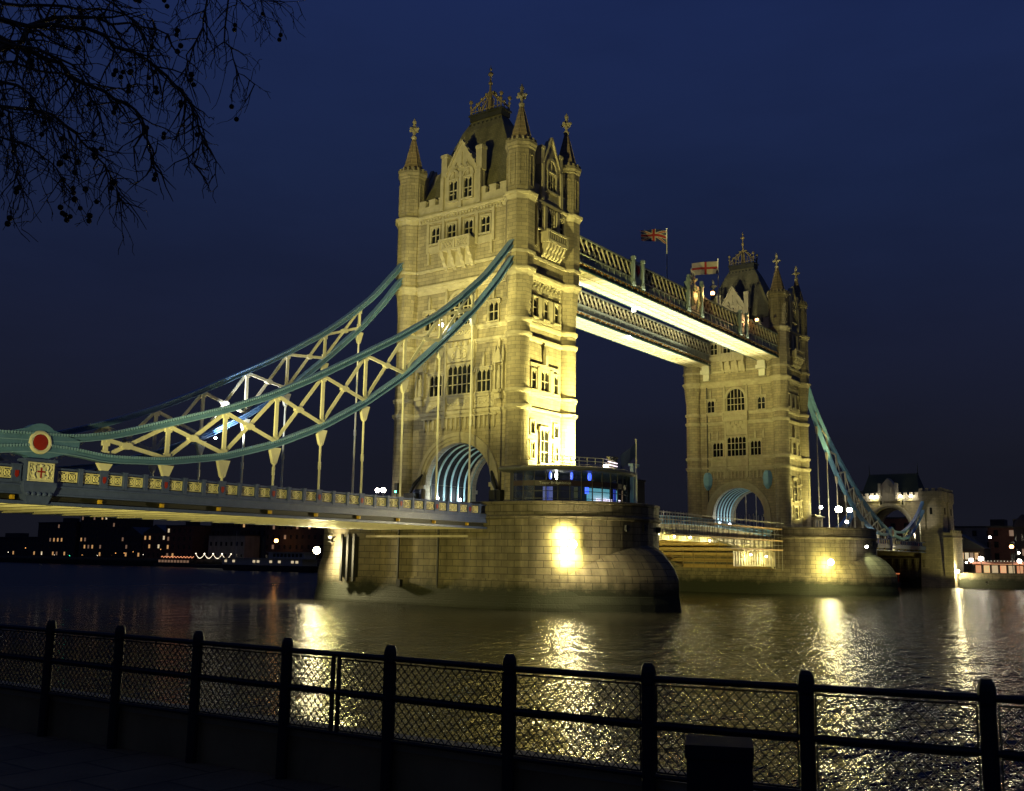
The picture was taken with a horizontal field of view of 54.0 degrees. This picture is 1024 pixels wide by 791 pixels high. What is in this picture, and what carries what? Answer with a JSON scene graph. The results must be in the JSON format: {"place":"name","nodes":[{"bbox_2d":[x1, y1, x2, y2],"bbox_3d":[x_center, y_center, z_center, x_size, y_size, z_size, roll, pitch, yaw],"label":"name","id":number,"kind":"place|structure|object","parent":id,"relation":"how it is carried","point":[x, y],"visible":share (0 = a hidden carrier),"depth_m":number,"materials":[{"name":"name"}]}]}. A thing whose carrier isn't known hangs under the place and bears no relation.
{"place":"outdoors","nodes":[
{"label":"outdoors","id":0,"kind":"place"},
{"bbox_2d":[0,533,37,555],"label":"warehouse","id":1,"kind":"structure","parent":0,"point":[14,544],"depth_m":542.20,"materials":[{"name":"brick"}]},
{"bbox_2d":[36,518,80,556],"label":"apartment block","id":2,"kind":"structure","parent":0,"point":[58,539],"depth_m":517.21,"materials":[{"name":"brick"}]},
{"bbox_2d":[78,517,153,557],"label":"apartment block","id":3,"kind":"structure","parent":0,"point":[100,537],"depth_m":495.63,"materials":[{"name":"brick"}]},
{"bbox_2d":[119,527,149,557],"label":"warehouse","id":4,"kind":"structure","parent":0,"point":[131,542],"depth_m":477.70,"materials":[{"name":"brick"}]},
{"bbox_2d":[142,524,165,558],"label":"warehouse","id":5,"kind":"structure","parent":0,"point":[154,538],"depth_m":467.09,"materials":[{"name":"black brick"}]},
{"bbox_2d":[0,727,363,790],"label":"pavement","id":6,"kind":"structure","parent":0,"point":[30,761],"depth_m":8.55,"materials":[{"name":"grey concrete"}]},
{"bbox_2d":[0,0,305,255],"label":"plane tree","id":7,"kind":"object","parent":6,"relation":"on","point":[54,21],"visible":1,"depth_m":7.11,"materials":[{"name":"brown plant"}]},
{"bbox_2d":[0,680,817,790],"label":"river wall","id":8,"kind":"structure","parent":6,"relation":"on","point":[352,763],"depth_m":8.38,"materials":[{"name":"stone"}]},
{"bbox_2d":[0,620,1023,790],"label":"riverside railing","id":9,"kind":"object","parent":6,"relation":"on","point":[986,697],"visible":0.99,"depth_m":7.30,"materials":[{"name":"black metal"}]},
{"bbox_2d":[685,734,753,790],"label":"litter bin","id":10,"kind":"object","parent":6,"relation":"on","point":[719,763],"visible":1,"depth_m":4.56,"materials":[{"name":"black metal"}]},
{"bbox_2d":[164,521,210,559],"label":"warehouse","id":11,"kind":"structure","parent":0,"point":[189,539],"depth_m":453.53,"materials":[{"name":"black brick"}]},
{"bbox_2d":[208,530,260,559],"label":"building","id":12,"kind":"structure","parent":0,"point":[246,545],"depth_m":427.90,"materials":[{"name":"glass"}]},
{"bbox_2d":[211,523,264,557],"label":"warehouse","id":13,"kind":"structure","parent":0,"point":[222,528],"depth_m":444.52,"materials":[{"name":"brick"}]},
{"bbox_2d":[265,525,323,561],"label":"warehouse","id":14,"kind":"structure","parent":0,"point":[298,539],"depth_m":413.15,"materials":[{"name":"brick"}]},
{"bbox_2d":[0,562,1023,790],"bbox_3d":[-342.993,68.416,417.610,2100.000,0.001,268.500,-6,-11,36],"label":"water","id":15,"kind":"structure","parent":0,"point":[954,639],"depth_m":61.60,"materials":[{"name":"black liquid"}]},
{"bbox_2d":[153,559,221,567],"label":"pontoon","id":16,"kind":"object","parent":15,"relation":"on","point":[176,563],"visible":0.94,"depth_m":428.42,"materials":[{"name":"black"}]},
{"bbox_2d":[158,560,188,562],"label":"lit window","id":17,"kind":"structure","parent":16,"relation":"in","point":[184,561],"depth_m":430.90,"materials":[{"name":"orange"}]},
{"bbox_2d":[218,536,320,571],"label":"moored ship","id":18,"kind":"object","parent":15,"relation":"on","point":[290,562],"visible":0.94,"depth_m":345.17,"materials":[{"name":"metal"}]},
{"bbox_2d":[314,500,681,612],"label":"bridge pier","id":19,"kind":"structure","parent":15,"relation":"in","point":[522,555],"depth_m":107.70,"materials":[{"name":"stone"}]},
{"bbox_2d":[313,547,320,553],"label":"floodlight","id":20,"kind":"object","parent":19,"relation":"attached to","point":[316,550],"visible":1,"depth_m":122.83,"materials":[{"name":"black paint"}]},
{"bbox_2d":[328,536,335,541],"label":"uplight","id":21,"kind":"object","parent":19,"relation":"attached to","point":[331,538],"visible":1,"depth_m":122.25,"materials":[{"name":"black paint"}]},
{"bbox_2d":[392,68,582,502],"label":"bridge tower","id":22,"kind":"structure","parent":19,"relation":"on","point":[483,198],"depth_m":123.56,"materials":[{"name":"stone"}]},
{"bbox_2d":[0,262,403,503],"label":"suspension chain","id":23,"kind":"object","parent":22,"relation":"attached to","point":[321,363],"visible":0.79,"depth_m":107.31,"materials":[{"name":"teal paint"}]},
{"bbox_2d":[0,239,513,502],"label":"suspension chain","id":24,"kind":"object","parent":22,"relation":"attached to","point":[41,441],"visible":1,"depth_m":87.58,"materials":[{"name":"teal paint"}]},
{"bbox_2d":[0,458,486,529],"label":"side span","id":25,"kind":"object","parent":24,"relation":"hanging from","point":[36,486],"visible":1,"depth_m":82.93,"materials":[{"name":"metal"}]},
{"bbox_2d":[375,487,385,495],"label":"deck lamp","id":26,"kind":"object","parent":25,"relation":"on","point":[383,489],"visible":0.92,"depth_m":121.24,"materials":[{"name":"black paint"}]},
{"bbox_2d":[394,483,398,496],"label":"traffic light","id":27,"kind":"object","parent":25,"relation":"on","point":[396,488],"visible":0.77,"depth_m":123.13,"materials":[{"name":"black paint"}]},
{"bbox_2d":[412,489,421,498],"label":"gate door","id":28,"kind":"structure","parent":22,"relation":"in","point":[419,491],"depth_m":123.41,"materials":[{"name":"black paint"}]},
{"bbox_2d":[422,309,436,332],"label":"window","id":29,"kind":"structure","parent":22,"relation":"in","point":[426,313],"depth_m":126.72,"materials":[{"name":"stone"}]},
{"bbox_2d":[429,225,441,246],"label":"window","id":30,"kind":"structure","parent":22,"relation":"in","point":[435,231],"depth_m":127.37,"materials":[{"name":"stone"}]},
{"bbox_2d":[427,371,443,398],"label":"window","id":31,"kind":"structure","parent":22,"relation":"in","point":[432,377],"depth_m":124.67,"materials":[{"name":"glass"}]},
{"bbox_2d":[446,221,457,237],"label":"window","id":32,"kind":"structure","parent":22,"relation":"in","point":[451,227],"depth_m":125.89,"materials":[{"name":"stone"}]},
{"bbox_2d":[446,178,458,203],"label":"window","id":33,"kind":"structure","parent":22,"relation":"in","point":[453,184],"depth_m":126.52,"materials":[{"name":"stone"}]},
{"bbox_2d":[445,362,470,396],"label":"window","id":34,"kind":"structure","parent":22,"relation":"in","point":[458,375],"depth_m":122.58,"materials":[{"name":"glass"}]},
{"bbox_2d":[448,289,471,325],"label":"window","id":35,"kind":"structure","parent":22,"relation":"in","point":[467,305],"depth_m":124.18,"materials":[{"name":"stone"}]},
{"bbox_2d":[461,174,473,199],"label":"window","id":36,"kind":"structure","parent":22,"relation":"in","point":[468,180],"depth_m":125.12,"materials":[{"name":"stone"}]},
{"bbox_2d":[463,217,474,236],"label":"window","id":37,"kind":"structure","parent":22,"relation":"in","point":[468,223],"depth_m":124.24,"materials":[{"name":"stone"}]},
{"bbox_2d":[474,365,493,393],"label":"window","id":38,"kind":"structure","parent":22,"relation":"in","point":[483,373],"depth_m":120.21,"materials":[{"name":"stone"}]},
{"bbox_2d":[478,213,491,235],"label":"window","id":39,"kind":"structure","parent":22,"relation":"in","point":[485,219],"depth_m":122.70,"materials":[{"name":"stone"}]},
{"bbox_2d":[486,298,501,322],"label":"window","id":40,"kind":"structure","parent":22,"relation":"in","point":[493,311],"depth_m":120.74,"materials":[{"name":"stone"}]},
{"bbox_2d":[529,418,536,435],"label":"window","id":41,"kind":"structure","parent":22,"relation":"in","point":[532,422],"depth_m":118.23,"materials":[{"name":"stone"}]},
{"bbox_2d":[529,440,536,459],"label":"window","id":42,"kind":"structure","parent":22,"relation":"in","point":[532,443],"depth_m":117.77,"materials":[{"name":"stone"}]},
{"bbox_2d":[530,368,537,390],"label":"window","id":43,"kind":"structure","parent":22,"relation":"in","point":[533,372],"depth_m":119.25,"materials":[{"name":"stone"}]},
{"bbox_2d":[531,294,539,318],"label":"window","id":44,"kind":"structure","parent":22,"relation":"in","point":[535,299],"depth_m":120.77,"materials":[{"name":"stone"}]},
{"bbox_2d":[538,206,544,231],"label":"window","id":45,"kind":"structure","parent":22,"relation":"in","point":[540,210],"depth_m":122.14,"materials":[{"name":"glass"}]},
{"bbox_2d":[538,426,550,464],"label":"window","id":46,"kind":"structure","parent":22,"relation":"in","point":[544,432],"depth_m":119.83,"materials":[{"name":"stone"}]},
{"bbox_2d":[541,369,550,394],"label":"window","id":47,"kind":"structure","parent":22,"relation":"in","point":[545,374],"depth_m":121.22,"materials":[{"name":"stone"}]},
{"bbox_2d":[542,299,550,322],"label":"window","id":48,"kind":"structure","parent":22,"relation":"in","point":[546,303],"depth_m":122.61,"materials":[{"name":"stone"}]},
{"bbox_2d":[546,170,557,196],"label":"window","id":49,"kind":"structure","parent":22,"relation":"in","point":[551,178],"depth_m":124.58,"materials":[{"name":"stone"}]},
{"bbox_2d":[548,211,555,230],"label":"window","id":50,"kind":"structure","parent":22,"relation":"in","point":[551,217],"depth_m":124.15,"materials":[{"name":"stone"}]},
{"bbox_2d":[552,423,559,439],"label":"window","id":51,"kind":"structure","parent":22,"relation":"in","point":[555,427],"depth_m":121.96,"materials":[{"name":"stone"}]},
{"bbox_2d":[552,444,559,463],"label":"window","id":52,"kind":"structure","parent":22,"relation":"in","point":[555,448],"depth_m":121.63,"materials":[{"name":"stone"}]},
{"bbox_2d":[553,374,559,396],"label":"window","id":53,"kind":"structure","parent":22,"relation":"in","point":[556,377],"depth_m":123.06,"materials":[{"name":"stone"}]},
{"bbox_2d":[553,303,560,326],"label":"window","id":54,"kind":"structure","parent":22,"relation":"in","point":[556,307],"depth_m":124.45,"materials":[{"name":"stone"}]},
{"bbox_2d":[560,217,563,234],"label":"window","id":55,"kind":"structure","parent":22,"relation":"in","point":[561,219],"depth_m":125.97,"materials":[{"name":"stone"}]},
{"bbox_2d":[576,290,710,367],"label":"walkway","id":56,"kind":"structure","parent":22,"relation":"attached to","point":[604,318],"depth_m":172.21,"materials":[{"name":"paint"}]},
{"bbox_2d":[579,235,778,360],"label":"walkway","id":57,"kind":"structure","parent":22,"relation":"attached to","point":[632,282],"depth_m":152.08,"materials":[{"name":"paint"}]},
{"bbox_2d":[641,228,667,278],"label":"flagpole","id":58,"kind":"object","parent":57,"relation":"attached to","point":[659,235],"visible":0.97,"depth_m":154.49,"materials":[{"name":"fabric"}]},
{"bbox_2d":[692,258,718,303],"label":"flagpole","id":59,"kind":"object","parent":57,"relation":"attached to","point":[700,268],"visible":0.98,"depth_m":169.03,"materials":[{"name":"white fabric"}]},
{"bbox_2d":[498,454,635,501],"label":"control cabin","id":60,"kind":"object","parent":19,"relation":"on","point":[554,482],"visible":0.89,"depth_m":111.98,"materials":[{"name":"black paint"}]},
{"bbox_2d":[568,540,576,547],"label":"floodlight","id":61,"kind":"object","parent":19,"relation":"attached to","point":[572,543],"visible":1,"depth_m":103.56,"materials":[{"name":"black paint"}]},
{"bbox_2d":[620,439,636,502],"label":"flagpole","id":62,"kind":"object","parent":19,"relation":"on","point":[628,456],"visible":0.98,"depth_m":115.98,"materials":[{"name":"metal"}]},
{"bbox_2d":[616,463,645,503],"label":"cabin","id":63,"kind":"object","parent":19,"relation":"on","point":[640,490],"visible":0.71,"depth_m":118.22,"materials":[{"name":"black metal"}]},
{"bbox_2d":[659,515,773,568],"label":"bascule span","id":64,"kind":"object","parent":19,"relation":"attached to","point":[742,534],"visible":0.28,"depth_m":167.61,"materials":[{"name":"metal"}]},
{"bbox_2d":[659,510,782,570],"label":"scaffolding","id":65,"kind":"object","parent":64,"relation":"hanging from","point":[754,559],"visible":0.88,"depth_m":162.16,"materials":[{"name":"beige metal"}]},
{"bbox_2d":[671,527,899,595],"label":"bridge pier","id":66,"kind":"structure","parent":15,"relation":"in","point":[857,568],"depth_m":172.28,"materials":[{"name":"stone"}]},
{"bbox_2d":[682,232,811,527],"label":"bridge tower","id":67,"kind":"structure","parent":66,"relation":"on","point":[747,424],"depth_m":188.90,"materials":[{"name":"stone"}]},
{"bbox_2d":[705,399,716,413],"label":"window","id":68,"kind":"structure","parent":67,"relation":"in","point":[711,405],"depth_m":192.15,"materials":[{"name":"stone"}]},
{"bbox_2d":[709,343,717,356],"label":"window","id":69,"kind":"structure","parent":67,"relation":"in","point":[713,346],"depth_m":192.95,"materials":[{"name":"glass"}]},
{"bbox_2d":[711,440,724,457],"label":"window","id":70,"kind":"structure","parent":67,"relation":"in","point":[717,446],"depth_m":190.09,"materials":[{"name":"stone"}]},
{"bbox_2d":[722,346,730,352],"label":"window","id":71,"kind":"structure","parent":67,"relation":"in","point":[724,350],"depth_m":191.54,"materials":[{"name":"glass"}]},
{"bbox_2d":[724,386,745,410],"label":"window","id":72,"kind":"structure","parent":67,"relation":"in","point":[735,399],"depth_m":189.49,"materials":[{"name":"glass"}]},
{"bbox_2d":[726,435,745,456],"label":"window","id":73,"kind":"structure","parent":67,"relation":"in","point":[736,445],"depth_m":188.02,"materials":[{"name":"stone"}]},
{"bbox_2d":[748,438,762,455],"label":"window","id":74,"kind":"structure","parent":67,"relation":"in","point":[755,444],"depth_m":185.69,"materials":[{"name":"stone"}]},
{"bbox_2d":[755,394,766,409],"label":"window","id":75,"kind":"structure","parent":67,"relation":"in","point":[761,399],"depth_m":186.26,"materials":[{"name":"stone"}]},
{"bbox_2d":[788,393,791,407],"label":"window","id":76,"kind":"structure","parent":67,"relation":"in","point":[789,403],"depth_m":186.46,"materials":[{"name":"stone"}]},
{"bbox_2d":[791,394,795,408],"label":"window","id":77,"kind":"structure","parent":67,"relation":"in","point":[792,395],"depth_m":188.13,"materials":[{"name":"stone"}]},
{"bbox_2d":[791,308,797,324],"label":"window","id":78,"kind":"structure","parent":67,"relation":"in","point":[793,312],"depth_m":189.95,"materials":[{"name":"glass"}]},
{"bbox_2d":[793,336,796,349],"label":"window","id":79,"kind":"structure","parent":67,"relation":"in","point":[794,338],"depth_m":189.68,"materials":[{"name":"glass"}]},
{"bbox_2d":[735,495,855,527],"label":"suspension chain","id":80,"kind":"object","parent":67,"relation":"attached to","point":[850,516],"visible":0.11,"depth_m":260.69,"materials":[{"name":"paint"}]},
{"bbox_2d":[793,440,797,455],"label":"window","id":81,"kind":"structure","parent":67,"relation":"in","point":[794,442],"depth_m":187.03,"materials":[{"name":"stone"}]},
{"bbox_2d":[792,477,798,502],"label":"window","id":82,"kind":"structure","parent":67,"relation":"in","point":[794,480],"depth_m":185.42,"materials":[{"name":"stone"}]},
{"bbox_2d":[793,505,799,519],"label":"window","id":83,"kind":"structure","parent":67,"relation":"in","point":[795,508],"depth_m":184.65,"materials":[{"name":"stone"}]},
{"bbox_2d":[796,395,799,410],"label":"window","id":84,"kind":"structure","parent":67,"relation":"in","point":[797,397],"depth_m":190.05,"materials":[{"name":"glass"}]},
{"bbox_2d":[798,475,802,485],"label":"window","id":85,"kind":"structure","parent":67,"relation":"in","point":[799,476],"depth_m":187.33,"materials":[{"name":"stone"}]},
{"bbox_2d":[798,488,802,500],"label":"window","id":86,"kind":"structure","parent":67,"relation":"in","point":[799,490],"depth_m":186.92,"materials":[{"name":"glass"}]},
{"bbox_2d":[799,506,803,517],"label":"window","id":87,"kind":"structure","parent":67,"relation":"in","point":[800,507],"depth_m":186.39,"materials":[{"name":"glass"}]},
{"bbox_2d":[808,387,924,541],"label":"suspension chain","id":88,"kind":"object","parent":67,"relation":"attached to","point":[820,427],"visible":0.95,"depth_m":210.71,"materials":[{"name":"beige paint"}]},
{"bbox_2d":[811,514,824,526],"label":"pier hut","id":89,"kind":"object","parent":66,"relation":"on","point":[816,520],"visible":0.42,"depth_m":189.24,"materials":[{"name":"stone"}]},
{"bbox_2d":[877,537,925,552],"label":"side span","id":90,"kind":"object","parent":66,"relation":"on","point":[890,545],"visible":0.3,"depth_m":239.44,"materials":[{"name":"metal"}]},
{"bbox_2d":[0,0,1023,536],"label":"sky","id":91,"kind":"structure","parent":0,"point":[873,147],"materials":[{"name":"blue"}]},
{"bbox_2d":[835,505,841,512],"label":"floodlight","id":92,"kind":"object","parent":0,"point":[838,508],"visible":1,"depth_m":194.35,"materials":[{"name":"black paint"}]},
{"bbox_2d":[882,517,910,540],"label":"warehouse","id":93,"kind":"structure","parent":0,"point":[898,523],"depth_m":300.34,"materials":[{"name":"red brick"}]},
{"bbox_2d":[963,552,979,560],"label":"lit gallery","id":94,"kind":"object","parent":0,"point":[971,556],"visible":0.39,"depth_m":277.85,"materials":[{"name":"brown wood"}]},
{"bbox_2d":[962,534,990,572],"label":"house","id":95,"kind":"structure","parent":0,"point":[969,544],"depth_m":279.36,"materials":[{"name":"brick"}]},
{"bbox_2d":[954,519,1007,547],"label":"office block","id":96,"kind":"structure","parent":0,"point":[979,534],"depth_m":307.39,"materials":[{"name":"black glass"}]},
{"bbox_2d":[987,519,1015,561],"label":"red brick building","id":97,"kind":"structure","parent":0,"point":[1001,540],"depth_m":290.32,"materials":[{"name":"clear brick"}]},
{"bbox_3d":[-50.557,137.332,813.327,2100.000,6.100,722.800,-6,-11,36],"label":"bank","id":98,"kind":"structure","parent":0,"visible":0},
{"bbox_2d":[0,556,319,565],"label":"quay wall","id":99,"kind":"structure","parent":98,"relation":"on","point":[94,560],"depth_m":479.77,"materials":[{"name":"stone"}]},
{"bbox_2d":[836,466,963,587],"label":"gatehouse","id":100,"kind":"object","parent":98,"relation":"on","point":[939,563],"visible":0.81,"depth_m":259.09,"materials":[{"name":"stone"}]},
{"bbox_2d":[978,556,983,572],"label":"street lamp","id":101,"kind":"object","parent":98,"relation":"on","point":[980,558],"visible":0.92,"depth_m":259.67,"materials":[{"name":"black paint"}]},
{"bbox_2d":[958,573,1023,588],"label":"quay wall","id":102,"kind":"structure","parent":98,"relation":"on","point":[1000,581],"depth_m":248.83,"materials":[{"name":"stone"}]},
{"bbox_2d":[969,561,1023,573],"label":"restaurant","id":103,"kind":"structure","parent":98,"relation":"on","point":[998,567],"depth_m":258.71,"materials":[{"name":"brick"}]},
{"bbox_2d":[976,565,980,572],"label":"lit window","id":104,"kind":"structure","parent":103,"relation":"in","point":[978,567],"depth_m":260.94,"materials":[{"name":"orange glass"}]},
{"bbox_2d":[984,565,989,572],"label":"lit window","id":105,"kind":"structure","parent":103,"relation":"in","point":[986,567],"depth_m":259.76,"materials":[{"name":"yellow"}]},
{"bbox_2d":[992,565,997,572],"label":"lit window","id":106,"kind":"structure","parent":103,"relation":"in","point":[994,567],"depth_m":258.66,"materials":[{"name":"white glass"}]},
{"bbox_2d":[1000,566,1006,572],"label":"lit window","id":107,"kind":"structure","parent":103,"relation":"in","point":[1002,568],"depth_m":257.55,"materials":[{"name":"orange glass"}]},
{"bbox_2d":[1008,566,1014,572],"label":"lit window","id":108,"kind":"structure","parent":103,"relation":"in","point":[1011,569],"depth_m":256.36,"materials":[{"name":"white glass"}]},
{"bbox_2d":[1017,566,1022,572],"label":"lit window","id":109,"kind":"structure","parent":103,"relation":"in","point":[1019,569],"depth_m":255.24,"materials":[{"name":"orange glass"}]},
{"bbox_2d":[1012,514,1023,561],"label":"corner tower","id":110,"kind":"structure","parent":98,"relation":"on","point":[1018,527],"depth_m":285.50,"materials":[{"name":"brick"}]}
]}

